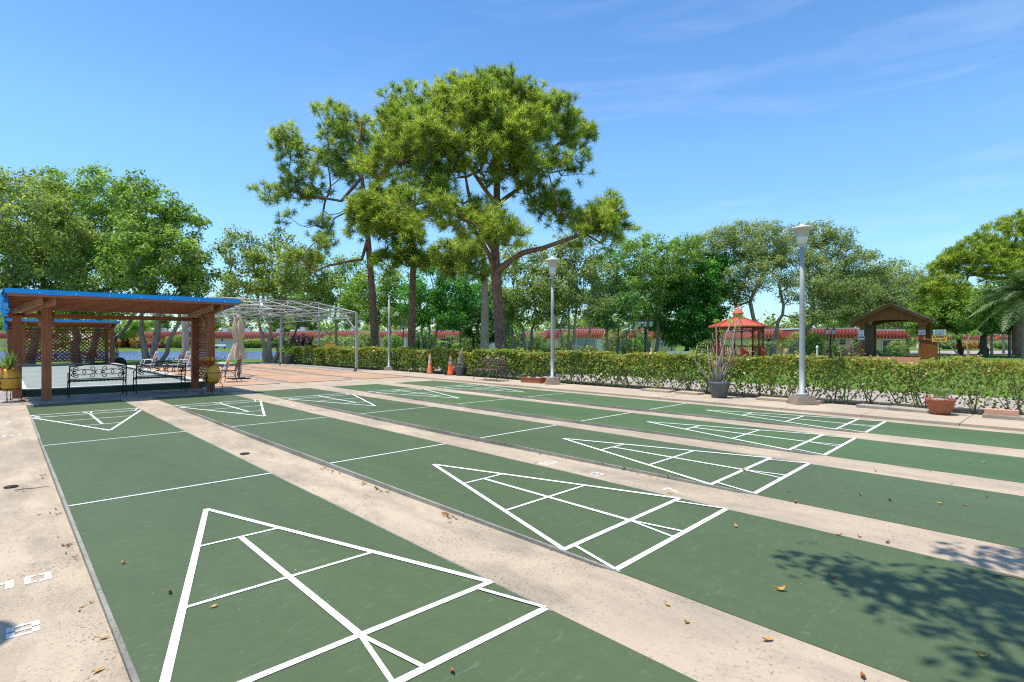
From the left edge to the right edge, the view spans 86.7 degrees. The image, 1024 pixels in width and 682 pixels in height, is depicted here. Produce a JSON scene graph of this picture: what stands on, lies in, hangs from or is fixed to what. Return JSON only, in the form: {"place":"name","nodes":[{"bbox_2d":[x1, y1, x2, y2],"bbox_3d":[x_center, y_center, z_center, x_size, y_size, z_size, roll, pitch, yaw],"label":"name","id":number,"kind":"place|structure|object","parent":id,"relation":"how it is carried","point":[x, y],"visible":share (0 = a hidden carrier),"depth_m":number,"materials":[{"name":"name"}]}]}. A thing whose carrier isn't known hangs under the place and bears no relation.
{"place":"outdoors","nodes":[
{"label":"outdoors","id":0,"kind":"place"},
{"bbox_2d":[0,405,29,417],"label":"concrete pavement","id":1,"kind":"structure","parent":0,"point":[13,411],"depth_m":11.65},
{"bbox_2d":[0,416,129,681],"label":"concrete walkway","id":2,"kind":"structure","parent":0,"point":[49,632],"depth_m":3.38,"materials":[{"name":"concrete"}]},
{"bbox_2d":[0,387,239,405],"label":"damp pavement","id":3,"kind":"structure","parent":0,"point":[88,397],"depth_m":15.05,"materials":[{"name":"grey concrete"}]},
{"bbox_2d":[0,349,29,402],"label":"planter urn","id":4,"kind":"object","parent":3,"relation":"on","point":[10,379],"visible":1,"depth_m":13.40,"materials":[{"name":"yellow ceramic"}]},
{"bbox_2d":[67,363,126,397],"bbox_3d":[-11.319,1.044,14.810,1.249,0.921,0.624,0,0,-43],"label":"garden bench","id":5,"kind":"object","parent":3,"relation":"on","point":[123,372],"visible":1,"depth_m":14.67,"materials":[{"name":"black metal"}]},
{"bbox_2d":[0,288,240,400],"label":"pergola","id":6,"kind":"object","parent":3,"relation":"on","point":[14,302],"visible":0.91,"depth_m":14.49,"materials":[{"name":"red wood"}]},
{"bbox_2d":[133,361,185,393],"bbox_3d":[-10.412,1.044,16.036,1.249,0.921,0.624,0,0,-43],"label":"garden bench","id":7,"kind":"object","parent":3,"relation":"on","point":[159,376],"visible":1,"depth_m":15.86,"materials":[{"name":"black metal"}]},
{"bbox_2d":[196,356,223,392],"bbox_3d":[-8.756,0.976,15.751,0.876,1.064,0.658,0,0,0],"label":"planter urn","id":8,"kind":"object","parent":3,"relation":"on","point":[211,375],"visible":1,"depth_m":15.61,"materials":[{"name":"yellow ceramic"}]},
{"bbox_2d":[153,328,204,347],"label":"house","id":9,"kind":"structure","parent":0,"point":[164,333],"depth_m":129.31,"materials":[{"name":"tile"}]},
{"bbox_2d":[0,362,371,397],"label":"terrace pavement","id":10,"kind":"structure","parent":0,"point":[2,394],"depth_m":28.93,"materials":[{"name":"brick"}]},
{"bbox_2d":[3,318,119,364],"bbox_3d":[-26.295,0.152,31.733,5.131,2.715,3.068,0,0,-43],"label":"pergola","id":11,"kind":"object","parent":10,"relation":"on","point":[108,327],"visible":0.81,"depth_m":32.60,"materials":[{"name":"red wood"}]},
{"bbox_2d":[22,363,205,396],"bbox_3d":[-18.408,1.400,23.325,4.640,0.220,20.140,0,0,-43],"label":"bocce court","id":12,"kind":"object","parent":10,"relation":"on","point":[31,380],"visible":0.56,"depth_m":18.61,"materials":[{"name":"green paint"}]},
{"bbox_2d":[182,296,357,375],"bbox_3d":[-13.020,-0.346,28.471,5.500,3.699,10.070,0,0,-43],"label":"canopy frame","id":13,"kind":"object","parent":10,"relation":"on","point":[355,328],"visible":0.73,"depth_m":27.29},
{"bbox_2d":[277,347,300,363],"bbox_3d":[-14.931,0.934,35.969,1.492,1.153,1.786,0,0,27],"label":"plant pot","id":14,"kind":"object","parent":10,"relation":"on","point":[288,359],"visible":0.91,"depth_m":35.81,"materials":[{"name":"grey plastic"}]},
{"bbox_2d":[0,351,405,360],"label":"pond water","id":15,"kind":"structure","parent":0,"point":[137,355],"depth_m":69.95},
{"bbox_2d":[140,366,279,386],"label":"orange court pavement","id":16,"kind":"structure","parent":0,"point":[231,382],"depth_m":20.53,"materials":[{"name":"paint"}]},
{"bbox_2d":[220,356,241,381],"bbox_3d":[-10.274,1.020,19.855,0.635,0.969,0.610,0,0,-14],"label":"garden chair","id":17,"kind":"object","parent":16,"relation":"on","point":[237,364],"visible":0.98,"depth_m":19.79,"materials":[{"name":"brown metal"}]},
{"bbox_2d":[227,311,250,379],"bbox_3d":[-10.787,0.158,21.400,0.700,2.695,0.700,0,0,45],"label":"parasol","id":18,"kind":"object","parent":16,"relation":"on","point":[238,333],"visible":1,"depth_m":21.26,"materials":[{"name":"beige fabric"}]},
{"bbox_2d":[187,365,351,382],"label":"orange court pavement","id":19,"kind":"structure","parent":0,"point":[280,376],"depth_m":22.87,"materials":[{"name":"paint"}]},
{"bbox_2d":[184,321,188,366],"bbox_3d":[-19.092,0.060,31.800,0.270,2.900,0.270,0,0,-23],"label":"wooden post","id":20,"kind":"object","parent":19,"relation":"on","point":[186,340],"visible":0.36,"depth_m":31.69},
{"bbox_2d":[289,327,317,344],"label":"house","id":21,"kind":"structure","parent":0,"point":[309,333],"depth_m":118.12,"materials":[{"name":"tile"}]},
{"bbox_2d":[232,364,405,378],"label":"orange court pavement","id":22,"kind":"structure","parent":0,"point":[349,374],"depth_m":26.38,"materials":[{"name":"paint"}]},
{"bbox_2d":[320,326,358,347],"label":"house","id":23,"kind":"structure","parent":0,"point":[345,333],"depth_m":116.03,"materials":[{"name":"red paint"}]},
{"bbox_2d":[26,399,697,681],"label":"shuffleboard pavement","id":24,"kind":"structure","parent":0,"point":[296,583],"depth_m":3.35,"materials":[{"name":"green paint"}]},
{"bbox_2d":[140,406,614,607],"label":"concrete walkway","id":25,"kind":"structure","parent":0,"point":[548,578],"depth_m":4.50,"materials":[{"name":"concrete"}]},
{"bbox_2d":[358,331,419,347],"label":"house","id":26,"kind":"structure","parent":0,"point":[382,334],"depth_m":108.00,"materials":[{"name":"tile"}]},
{"bbox_2d":[423,330,478,349],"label":"house","id":27,"kind":"structure","parent":0,"point":[441,336],"depth_m":100.00,"materials":[{"name":"tile"}]},
{"bbox_2d":[259,398,753,508],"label":"concrete walkway","id":28,"kind":"structure","parent":0,"point":[709,495],"depth_m":6.73,"materials":[{"name":"concrete"}]},
{"bbox_2d":[0,341,1023,398],"bbox_3d":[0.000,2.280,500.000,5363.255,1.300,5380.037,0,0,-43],"label":"lawn ground","id":29,"kind":"structure","parent":0,"point":[912,348],"depth_m":28.99,"materials":[{"name":"green plant"}]},
{"bbox_2d":[0,163,108,364],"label":"shade tree","id":30,"kind":"object","parent":29,"relation":"on","point":[23,272],"visible":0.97,"depth_m":32.70,"materials":[{"name":"green plant"}]},
{"bbox_2d":[0,311,116,335],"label":"shade tree","id":31,"kind":"object","parent":29,"relation":"on","point":[1,320],"visible":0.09,"depth_m":107.73,"materials":[{"name":"green plant"}]},
{"bbox_2d":[17,160,155,363],"bbox_3d":[-30.802,-5.488,38.905,7.674,14.692,10.250,0,0,-64],"label":"shade tree","id":32,"kind":"object","parent":29,"relation":"on","point":[92,208],"visible":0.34,"depth_m":37.84,"materials":[{"name":"green plant"}]},
{"bbox_2d":[0,215,209,360],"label":"shade tree","id":33,"kind":"object","parent":29,"relation":"on","point":[123,329],"visible":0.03,"depth_m":44.95,"materials":[{"name":"green plant"}]},
{"bbox_2d":[100,320,154,348],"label":"shade tree","id":34,"kind":"object","parent":29,"relation":"on","point":[131,331],"visible":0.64,"depth_m":111.34,"materials":[{"name":"green plant"}]},
{"bbox_2d":[87,168,223,365],"bbox_3d":[-21.335,-4.392,32.797,6.892,12.482,6.037,0,0,-19],"label":"shade tree","id":35,"kind":"object","parent":29,"relation":"on","point":[170,218],"visible":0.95,"depth_m":32.34,"materials":[{"name":"green plant"}]},
{"bbox_2d":[165,334,190,347],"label":"bush","id":36,"kind":"object","parent":29,"relation":"on","point":[178,338],"visible":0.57,"depth_m":121.23,"materials":[{"name":"green plant"}]},
{"bbox_2d":[215,328,234,342],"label":"house","id":37,"kind":"structure","parent":29,"relation":"on","point":[224,334],"depth_m":127.00,"materials":[{"name":"beige paint"}]},
{"bbox_2d":[242,328,265,340],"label":"house","id":38,"kind":"structure","parent":29,"relation":"on","point":[249,334],"depth_m":128.08,"materials":[{"name":"tile"}]},
{"bbox_2d":[208,224,342,362],"bbox_3d":[-16.596,-3.199,37.803,9.346,10.106,5.813,0,0,-2],"label":"shade tree","id":39,"kind":"object","parent":29,"relation":"on","point":[288,278],"visible":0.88,"depth_m":37.72,"materials":[{"name":"green plant"}]},
{"bbox_2d":[242,279,332,345],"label":"shade tree","id":40,"kind":"object","parent":29,"relation":"on","point":[300,318],"visible":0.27,"depth_m":69.44,"materials":[{"name":"green plant"}]},
{"bbox_2d":[289,333,314,346],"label":"bush","id":41,"kind":"object","parent":29,"relation":"on","point":[305,338],"visible":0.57,"depth_m":107.24,"materials":[{"name":"purple plant"}]},
{"bbox_2d":[284,303,329,330],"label":"shade tree","id":42,"kind":"object","parent":29,"relation":"on","point":[309,326],"visible":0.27,"depth_m":139.06,"materials":[{"name":"green plant"}]},
{"bbox_2d":[287,249,366,345],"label":"shade tree","id":43,"kind":"object","parent":29,"relation":"on","point":[332,300],"visible":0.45,"depth_m":51.58,"materials":[{"name":"green plant"}]},
{"bbox_2d":[242,77,415,365],"bbox_3d":[-11.693,-7.952,35.847,11.272,19.549,5.114,0,0,-8],"label":"pine tree","id":44,"kind":"object","parent":29,"relation":"on","point":[340,127],"visible":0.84,"depth_m":35.72,"materials":[{"name":"green plant"}]},
{"bbox_2d":[325,295,369,329],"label":"shade tree","id":45,"kind":"object","parent":29,"relation":"on","point":[352,321],"visible":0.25,"depth_m":134.59,"materials":[{"name":"green plant"}]},
{"bbox_2d":[332,335,365,347],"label":"bush","id":46,"kind":"object","parent":29,"relation":"on","point":[348,340],"visible":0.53,"depth_m":59.80,"materials":[{"name":"green plant"}]},
{"bbox_2d":[336,260,424,347],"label":"shade tree","id":47,"kind":"object","parent":29,"relation":"on","point":[386,286],"visible":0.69,"depth_m":47.09,"materials":[{"name":"green plant"}]},
{"bbox_2d":[341,176,435,365],"bbox_3d":[-7.384,-4.366,33.399,6.421,12.257,4.350,0,0,-12],"label":"pine tree","id":48,"kind":"object","parent":29,"relation":"on","point":[369,209],"visible":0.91,"depth_m":32.56,"materials":[{"name":"green plant"}]},
{"bbox_2d":[383,333,402,347],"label":"bush","id":49,"kind":"object","parent":29,"relation":"on","point":[395,338],"visible":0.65,"depth_m":97.45,"materials":[{"name":"green plant"}]},
{"bbox_2d":[391,263,490,361],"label":"shade tree","id":50,"kind":"object","parent":29,"relation":"on","point":[433,297],"visible":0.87,"depth_m":40.92,"materials":[{"name":"green plant"}]},
{"bbox_2d":[421,226,490,349],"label":"pine tree","id":51,"kind":"object","parent":29,"relation":"on","point":[461,257],"visible":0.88,"depth_m":32.21,"materials":[{"name":"green plant"}]},
{"bbox_2d":[430,271,524,348],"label":"shade tree","id":52,"kind":"object","parent":29,"relation":"on","point":[474,318],"visible":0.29,"depth_m":57.19,"materials":[{"name":"green plant"}]},
{"bbox_2d":[346,59,642,370],"bbox_3d":[-0.717,-6.293,26.480,14.348,16.133,8.994,0,0,1],"label":"pine tree","id":53,"kind":"object","parent":29,"relation":"on","point":[506,118],"visible":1,"depth_m":25.35,"materials":[{"name":"green plant"}]},
{"bbox_2d":[0,305,1011,346],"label":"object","id":54,"kind":"object","parent":29,"relation":"on","point":[581,323],"visible":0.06,"depth_m":167.40,"materials":[{"name":"plant"}]},
{"bbox_2d":[506,329,527,348],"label":"bush","id":55,"kind":"object","parent":29,"relation":"on","point":[508,341],"visible":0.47,"depth_m":89.31,"materials":[{"name":"green plant"}]},
{"bbox_2d":[486,239,577,364],"bbox_3d":[1.048,-2.646,36.129,5.942,8.955,5.502,0,0,-43],"label":"shade tree","id":56,"kind":"object","parent":29,"relation":"on","point":[526,304],"visible":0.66,"depth_m":35.98,"materials":[{"name":"green plant"}]},
{"bbox_2d":[525,331,545,351],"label":"bush","id":57,"kind":"object","parent":29,"relation":"on","point":[536,346],"visible":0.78,"depth_m":83.53,"materials":[{"name":"green plant"}]},
{"bbox_2d":[538,278,571,328],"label":"shade tree","id":58,"kind":"object","parent":29,"relation":"on","point":[564,323],"visible":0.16,"depth_m":105.06,"materials":[{"name":"green plant"}]},
{"bbox_2d":[544,329,570,347],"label":"house","id":59,"kind":"structure","parent":29,"relation":"on","point":[547,334],"depth_m":82.00,"materials":[{"name":"tile"}]},
{"bbox_2d":[527,231,621,361],"bbox_3d":[4.236,-2.814,35.856,6.528,9.273,4.561,0,0,-7],"label":"shade tree","id":60,"kind":"object","parent":29,"relation":"on","point":[568,276],"visible":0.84,"depth_m":35.84,"materials":[{"name":"green plant"}]},
{"bbox_2d":[570,328,610,350],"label":"house","id":61,"kind":"structure","parent":29,"relation":"on","point":[595,337],"depth_m":77.98,"materials":[{"name":"tile"}]},
{"bbox_2d":[576,338,595,349],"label":"window","id":62,"kind":"structure","parent":61,"relation":"in","point":[580,342],"depth_m":77.98,"materials":[{"name":"glass"}]},
{"bbox_2d":[571,249,643,353],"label":"shade tree","id":63,"kind":"object","parent":29,"relation":"on","point":[627,298],"visible":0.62,"depth_m":39.11,"materials":[{"name":"green plant"}]},
{"bbox_2d":[619,338,643,353],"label":"bush","id":64,"kind":"object","parent":29,"relation":"on","point":[631,345],"visible":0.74,"depth_m":61.72,"materials":[{"name":"green plant"}]},
{"bbox_2d":[637,317,652,352],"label":"street lamp","id":65,"kind":"object","parent":29,"relation":"on","point":[644,321],"visible":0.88,"depth_m":43.94,"materials":[{"name":"black metal"}]},
{"bbox_2d":[607,230,705,351],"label":"shade tree","id":66,"kind":"object","parent":29,"relation":"on","point":[656,273],"visible":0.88,"depth_m":46.25,"materials":[{"name":"green plant"}]},
{"bbox_2d":[640,328,674,352],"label":"house","id":67,"kind":"structure","parent":29,"relation":"on","point":[653,338],"depth_m":72.00,"materials":[{"name":"beige paint"}]},
{"bbox_2d":[639,247,741,352],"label":"shade tree","id":68,"kind":"object","parent":29,"relation":"on","point":[689,312],"visible":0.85,"depth_m":47.66,"materials":[{"name":"green plant"}]},
{"bbox_2d":[708,305,768,356],"bbox_3d":[16.699,-0.600,39.753,3.870,4.220,4.369,0,0,-8],"label":"gazebo","id":69,"kind":"object","parent":29,"relation":"on","point":[744,323],"visible":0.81,"depth_m":39.08,"materials":[{"name":"red paint"}]},
{"bbox_2d":[723,327,784,354],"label":"house","id":70,"kind":"structure","parent":29,"relation":"on","point":[768,334],"depth_m":62.47,"materials":[{"name":"beige paint"}]},
{"bbox_2d":[754,340,798,360],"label":"bush","id":71,"kind":"object","parent":29,"relation":"on","point":[784,345],"visible":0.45,"depth_m":44.62,"materials":[{"name":"green plant"}]},
{"bbox_2d":[685,216,922,356],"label":"shade tree","id":72,"kind":"object","parent":29,"relation":"on","point":[754,256],"visible":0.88,"depth_m":48.83,"materials":[{"name":"green plant"}]},
{"bbox_2d":[781,328,858,355],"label":"house","id":73,"kind":"structure","parent":29,"relation":"on","point":[845,337],"depth_m":58.00,"materials":[{"name":"beige paint"}]},
{"bbox_2d":[805,332,839,357],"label":"bush","id":74,"kind":"object","parent":29,"relation":"on","point":[812,347],"visible":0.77,"depth_m":51.53,"materials":[{"name":"green plant"}]},
{"bbox_2d":[817,271,880,327],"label":"shade tree","id":75,"kind":"object","parent":29,"relation":"on","point":[842,325],"visible":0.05,"depth_m":83.03,"materials":[{"name":"green plant"}]},
{"bbox_2d":[876,329,909,354],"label":"house","id":76,"kind":"structure","parent":29,"relation":"on","point":[884,337],"depth_m":55.98,"materials":[{"name":"tile"}]},
{"bbox_2d":[885,339,910,354],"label":"bush","id":77,"kind":"object","parent":29,"relation":"on","point":[895,346],"visible":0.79,"depth_m":52.72,"materials":[{"name":"green plant"}]},
{"bbox_2d":[865,255,932,352],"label":"shade tree","id":78,"kind":"object","parent":29,"relation":"on","point":[895,325],"visible":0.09,"depth_m":66.92,"materials":[{"name":"green plant"}]},
{"bbox_2d":[904,284,984,355],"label":"shade tree","id":79,"kind":"object","parent":29,"relation":"on","point":[949,307],"visible":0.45,"depth_m":58.85,"materials":[{"name":"green plant"}]},
{"bbox_2d":[945,330,981,356],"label":"shade tree","id":80,"kind":"object","parent":29,"relation":"on","point":[954,337],"visible":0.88,"depth_m":43.96,"materials":[{"name":"green plant"}]},
{"bbox_2d":[907,208,1023,356],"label":"pine tree","id":81,"kind":"object","parent":29,"relation":"on","point":[995,253],"visible":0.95,"depth_m":52.73,"materials":[{"name":"green plant"}]},
{"bbox_2d":[953,276,1022,356],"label":"shade tree","id":82,"kind":"object","parent":29,"relation":"on","point":[966,325],"visible":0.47,"depth_m":55.14,"materials":[{"name":"green plant"}]},
{"bbox_2d":[964,270,1023,373],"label":"palm tree","id":83,"kind":"object","parent":29,"relation":"on","point":[1017,279],"visible":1,"depth_m":26.63,"materials":[{"name":"green plant"}]},
{"bbox_2d":[0,377,1023,433],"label":"concrete pavement","id":84,"kind":"structure","parent":0,"point":[265,387],"depth_m":16.95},
{"bbox_2d":[0,0,1023,339],"label":"sky","id":85,"kind":"structure","parent":0,"point":[900,123],"materials":[{"name":"blue"}]},
{"bbox_2d":[121,398,908,681],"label":"concrete pavement","id":86,"kind":"structure","parent":0,"point":[708,644],"depth_m":2.76,"materials":[{"name":"concrete"}]},
{"bbox_2d":[348,392,823,463],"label":"concrete walkway","id":87,"kind":"structure","parent":0,"point":[796,457],"depth_m":8.79,"materials":[{"name":"concrete"}]},
{"bbox_2d":[152,393,1023,681],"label":"shuffleboard pavement","id":88,"kind":"structure","parent":0,"point":[910,615],"depth_m":3.87,"materials":[{"name":"green paint"}]},
{"bbox_2d":[228,392,1023,577],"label":"concrete pavement","id":89,"kind":"structure","parent":0,"point":[987,555],"depth_m":4.27,"materials":[{"name":"concrete"}]},
{"bbox_2d":[251,388,1023,548],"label":"shuffleboard pavement","id":90,"kind":"structure","parent":0,"point":[996,517],"depth_m":6.28,"materials":[{"name":"green paint"}]},
{"bbox_2d":[419,387,864,437],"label":"concrete walkway","id":91,"kind":"structure","parent":0,"point":[818,431],"depth_m":10.83,"materials":[{"name":"concrete"}]},
{"bbox_2d":[275,361,1023,414],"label":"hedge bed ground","id":92,"kind":"structure","parent":0,"point":[954,410],"depth_m":16.63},
{"bbox_2d":[276,342,1023,414],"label":"hedge","id":93,"kind":"object","parent":92,"relation":"on","point":[519,358],"visible":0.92,"depth_m":14.97,"materials":[{"name":"green plant"}]},
{"bbox_2d":[314,387,1023,495],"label":"concrete pavement","id":94,"kind":"structure","parent":0,"point":[995,485],"depth_m":6.15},
{"bbox_2d":[334,384,1023,482],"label":"shuffleboard pavement","id":95,"kind":"structure","parent":0,"point":[1004,467],"depth_m":8.67,"materials":[{"name":"green paint"}]},
{"bbox_2d":[354,370,1023,431],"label":"walk pavement","id":96,"kind":"structure","parent":0,"point":[965,420],"depth_m":12.73,"materials":[{"name":"concrete"}]},
{"bbox_2d":[383,296,394,370],"bbox_3d":[-6.117,-0.375,27.000,0.500,3.770,0.500,0,0,0],"label":"lamp post","id":97,"kind":"object","parent":96,"relation":"on","point":[389,368],"visible":0.98,"depth_m":26.95,"materials":[{"name":"metal"}]},
{"bbox_2d":[453,349,465,375],"bbox_3d":[-2.225,0.863,22.977,0.642,1.202,0.510,0,0,-43],"label":"plant pot","id":98,"kind":"object","parent":96,"relation":"on","point":[460,369],"visible":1,"depth_m":22.85,"materials":[{"name":"grey plastic"}]},
{"bbox_2d":[473,355,507,380],"bbox_3d":[-0.797,0.999,20.135,0.624,0.921,1.310,0,0,-43],"label":"garden bench","id":99,"kind":"object","parent":96,"relation":"on","point":[491,363],"visible":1,"depth_m":20.19,"materials":[{"name":"brown metal"}]},
{"bbox_2d":[544,256,559,384],"bbox_3d":[1.374,-0.711,18.402,0.544,4.350,0.544,0,0,0],"label":"lamp post","id":100,"kind":"object","parent":96,"relation":"on","point":[552,261],"visible":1,"depth_m":18.35,"materials":[{"name":"metal"}]},
{"bbox_2d":[689,312,744,397],"bbox_3d":[5.325,0.359,14.089,1.418,2.209,0.636,0,0,0],"label":"plant pot","id":101,"kind":"object","parent":96,"relation":"on","point":[719,387],"visible":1,"depth_m":13.98,"materials":[{"name":"grey plastic"}]},
{"bbox_2d":[786,224,818,404],"bbox_3d":[6.741,-0.632,12.604,0.544,4.191,0.544,0,0,0],"label":"lamp post","id":102,"kind":"object","parent":96,"relation":"on","point":[801,397],"visible":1,"depth_m":12.55,"materials":[{"name":"metal"}]},
{"bbox_2d":[887,405,931,413],"bbox_3d":[8.381,1.435,11.344,0.400,0.050,0.800,-1,2,-41],"label":"paver slab","id":103,"kind":"object","parent":96,"relation":"on","point":[909,409],"depth_m":11.33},
{"bbox_2d":[921,387,960,414],"bbox_3d":[8.585,1.207,10.830,0.740,0.513,0.694,0,0,-43],"label":"terracotta pot","id":104,"kind":"object","parent":96,"relation":"on","point":[939,406],"visible":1,"depth_m":10.73,"materials":[{"name":"ceramic"}]},
{"bbox_2d":[982,413,1023,420],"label":"paver slab","id":105,"kind":"object","parent":96,"relation":"on","point":[1020,417],"depth_m":10.16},
{"bbox_2d":[985,408,1018,416],"bbox_3d":[9.290,1.352,10.293,0.480,0.100,0.200,0,0,43],"label":"concrete block","id":106,"kind":"object","parent":105,"relation":"on","point":[1003,412],"depth_m":10.22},
{"bbox_2d":[382,383,1023,457],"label":"concrete pavement","id":107,"kind":"structure","parent":0,"point":[954,446],"depth_m":7.93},
{"bbox_2d":[400,380,1023,449],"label":"shuffleboard pavement","id":108,"kind":"structure","parent":0,"point":[989,438],"depth_m":10.85,"materials":[{"name":"green paint"}]},
{"bbox_2d":[411,367,1023,411],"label":"garden path","id":109,"kind":"structure","parent":0,"point":[958,400],"depth_m":16.03,"materials":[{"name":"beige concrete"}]},
{"bbox_2d":[840,303,939,366],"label":"pavilion","id":110,"kind":"structure","parent":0,"point":[891,312],"depth_m":35.58,"materials":[{"name":"brown wood"}]},
{"bbox_2d":[914,334,979,348],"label":"house","id":111,"kind":"structure","parent":0,"point":[973,338],"depth_m":112.00,"materials":[{"name":"beige paint"}]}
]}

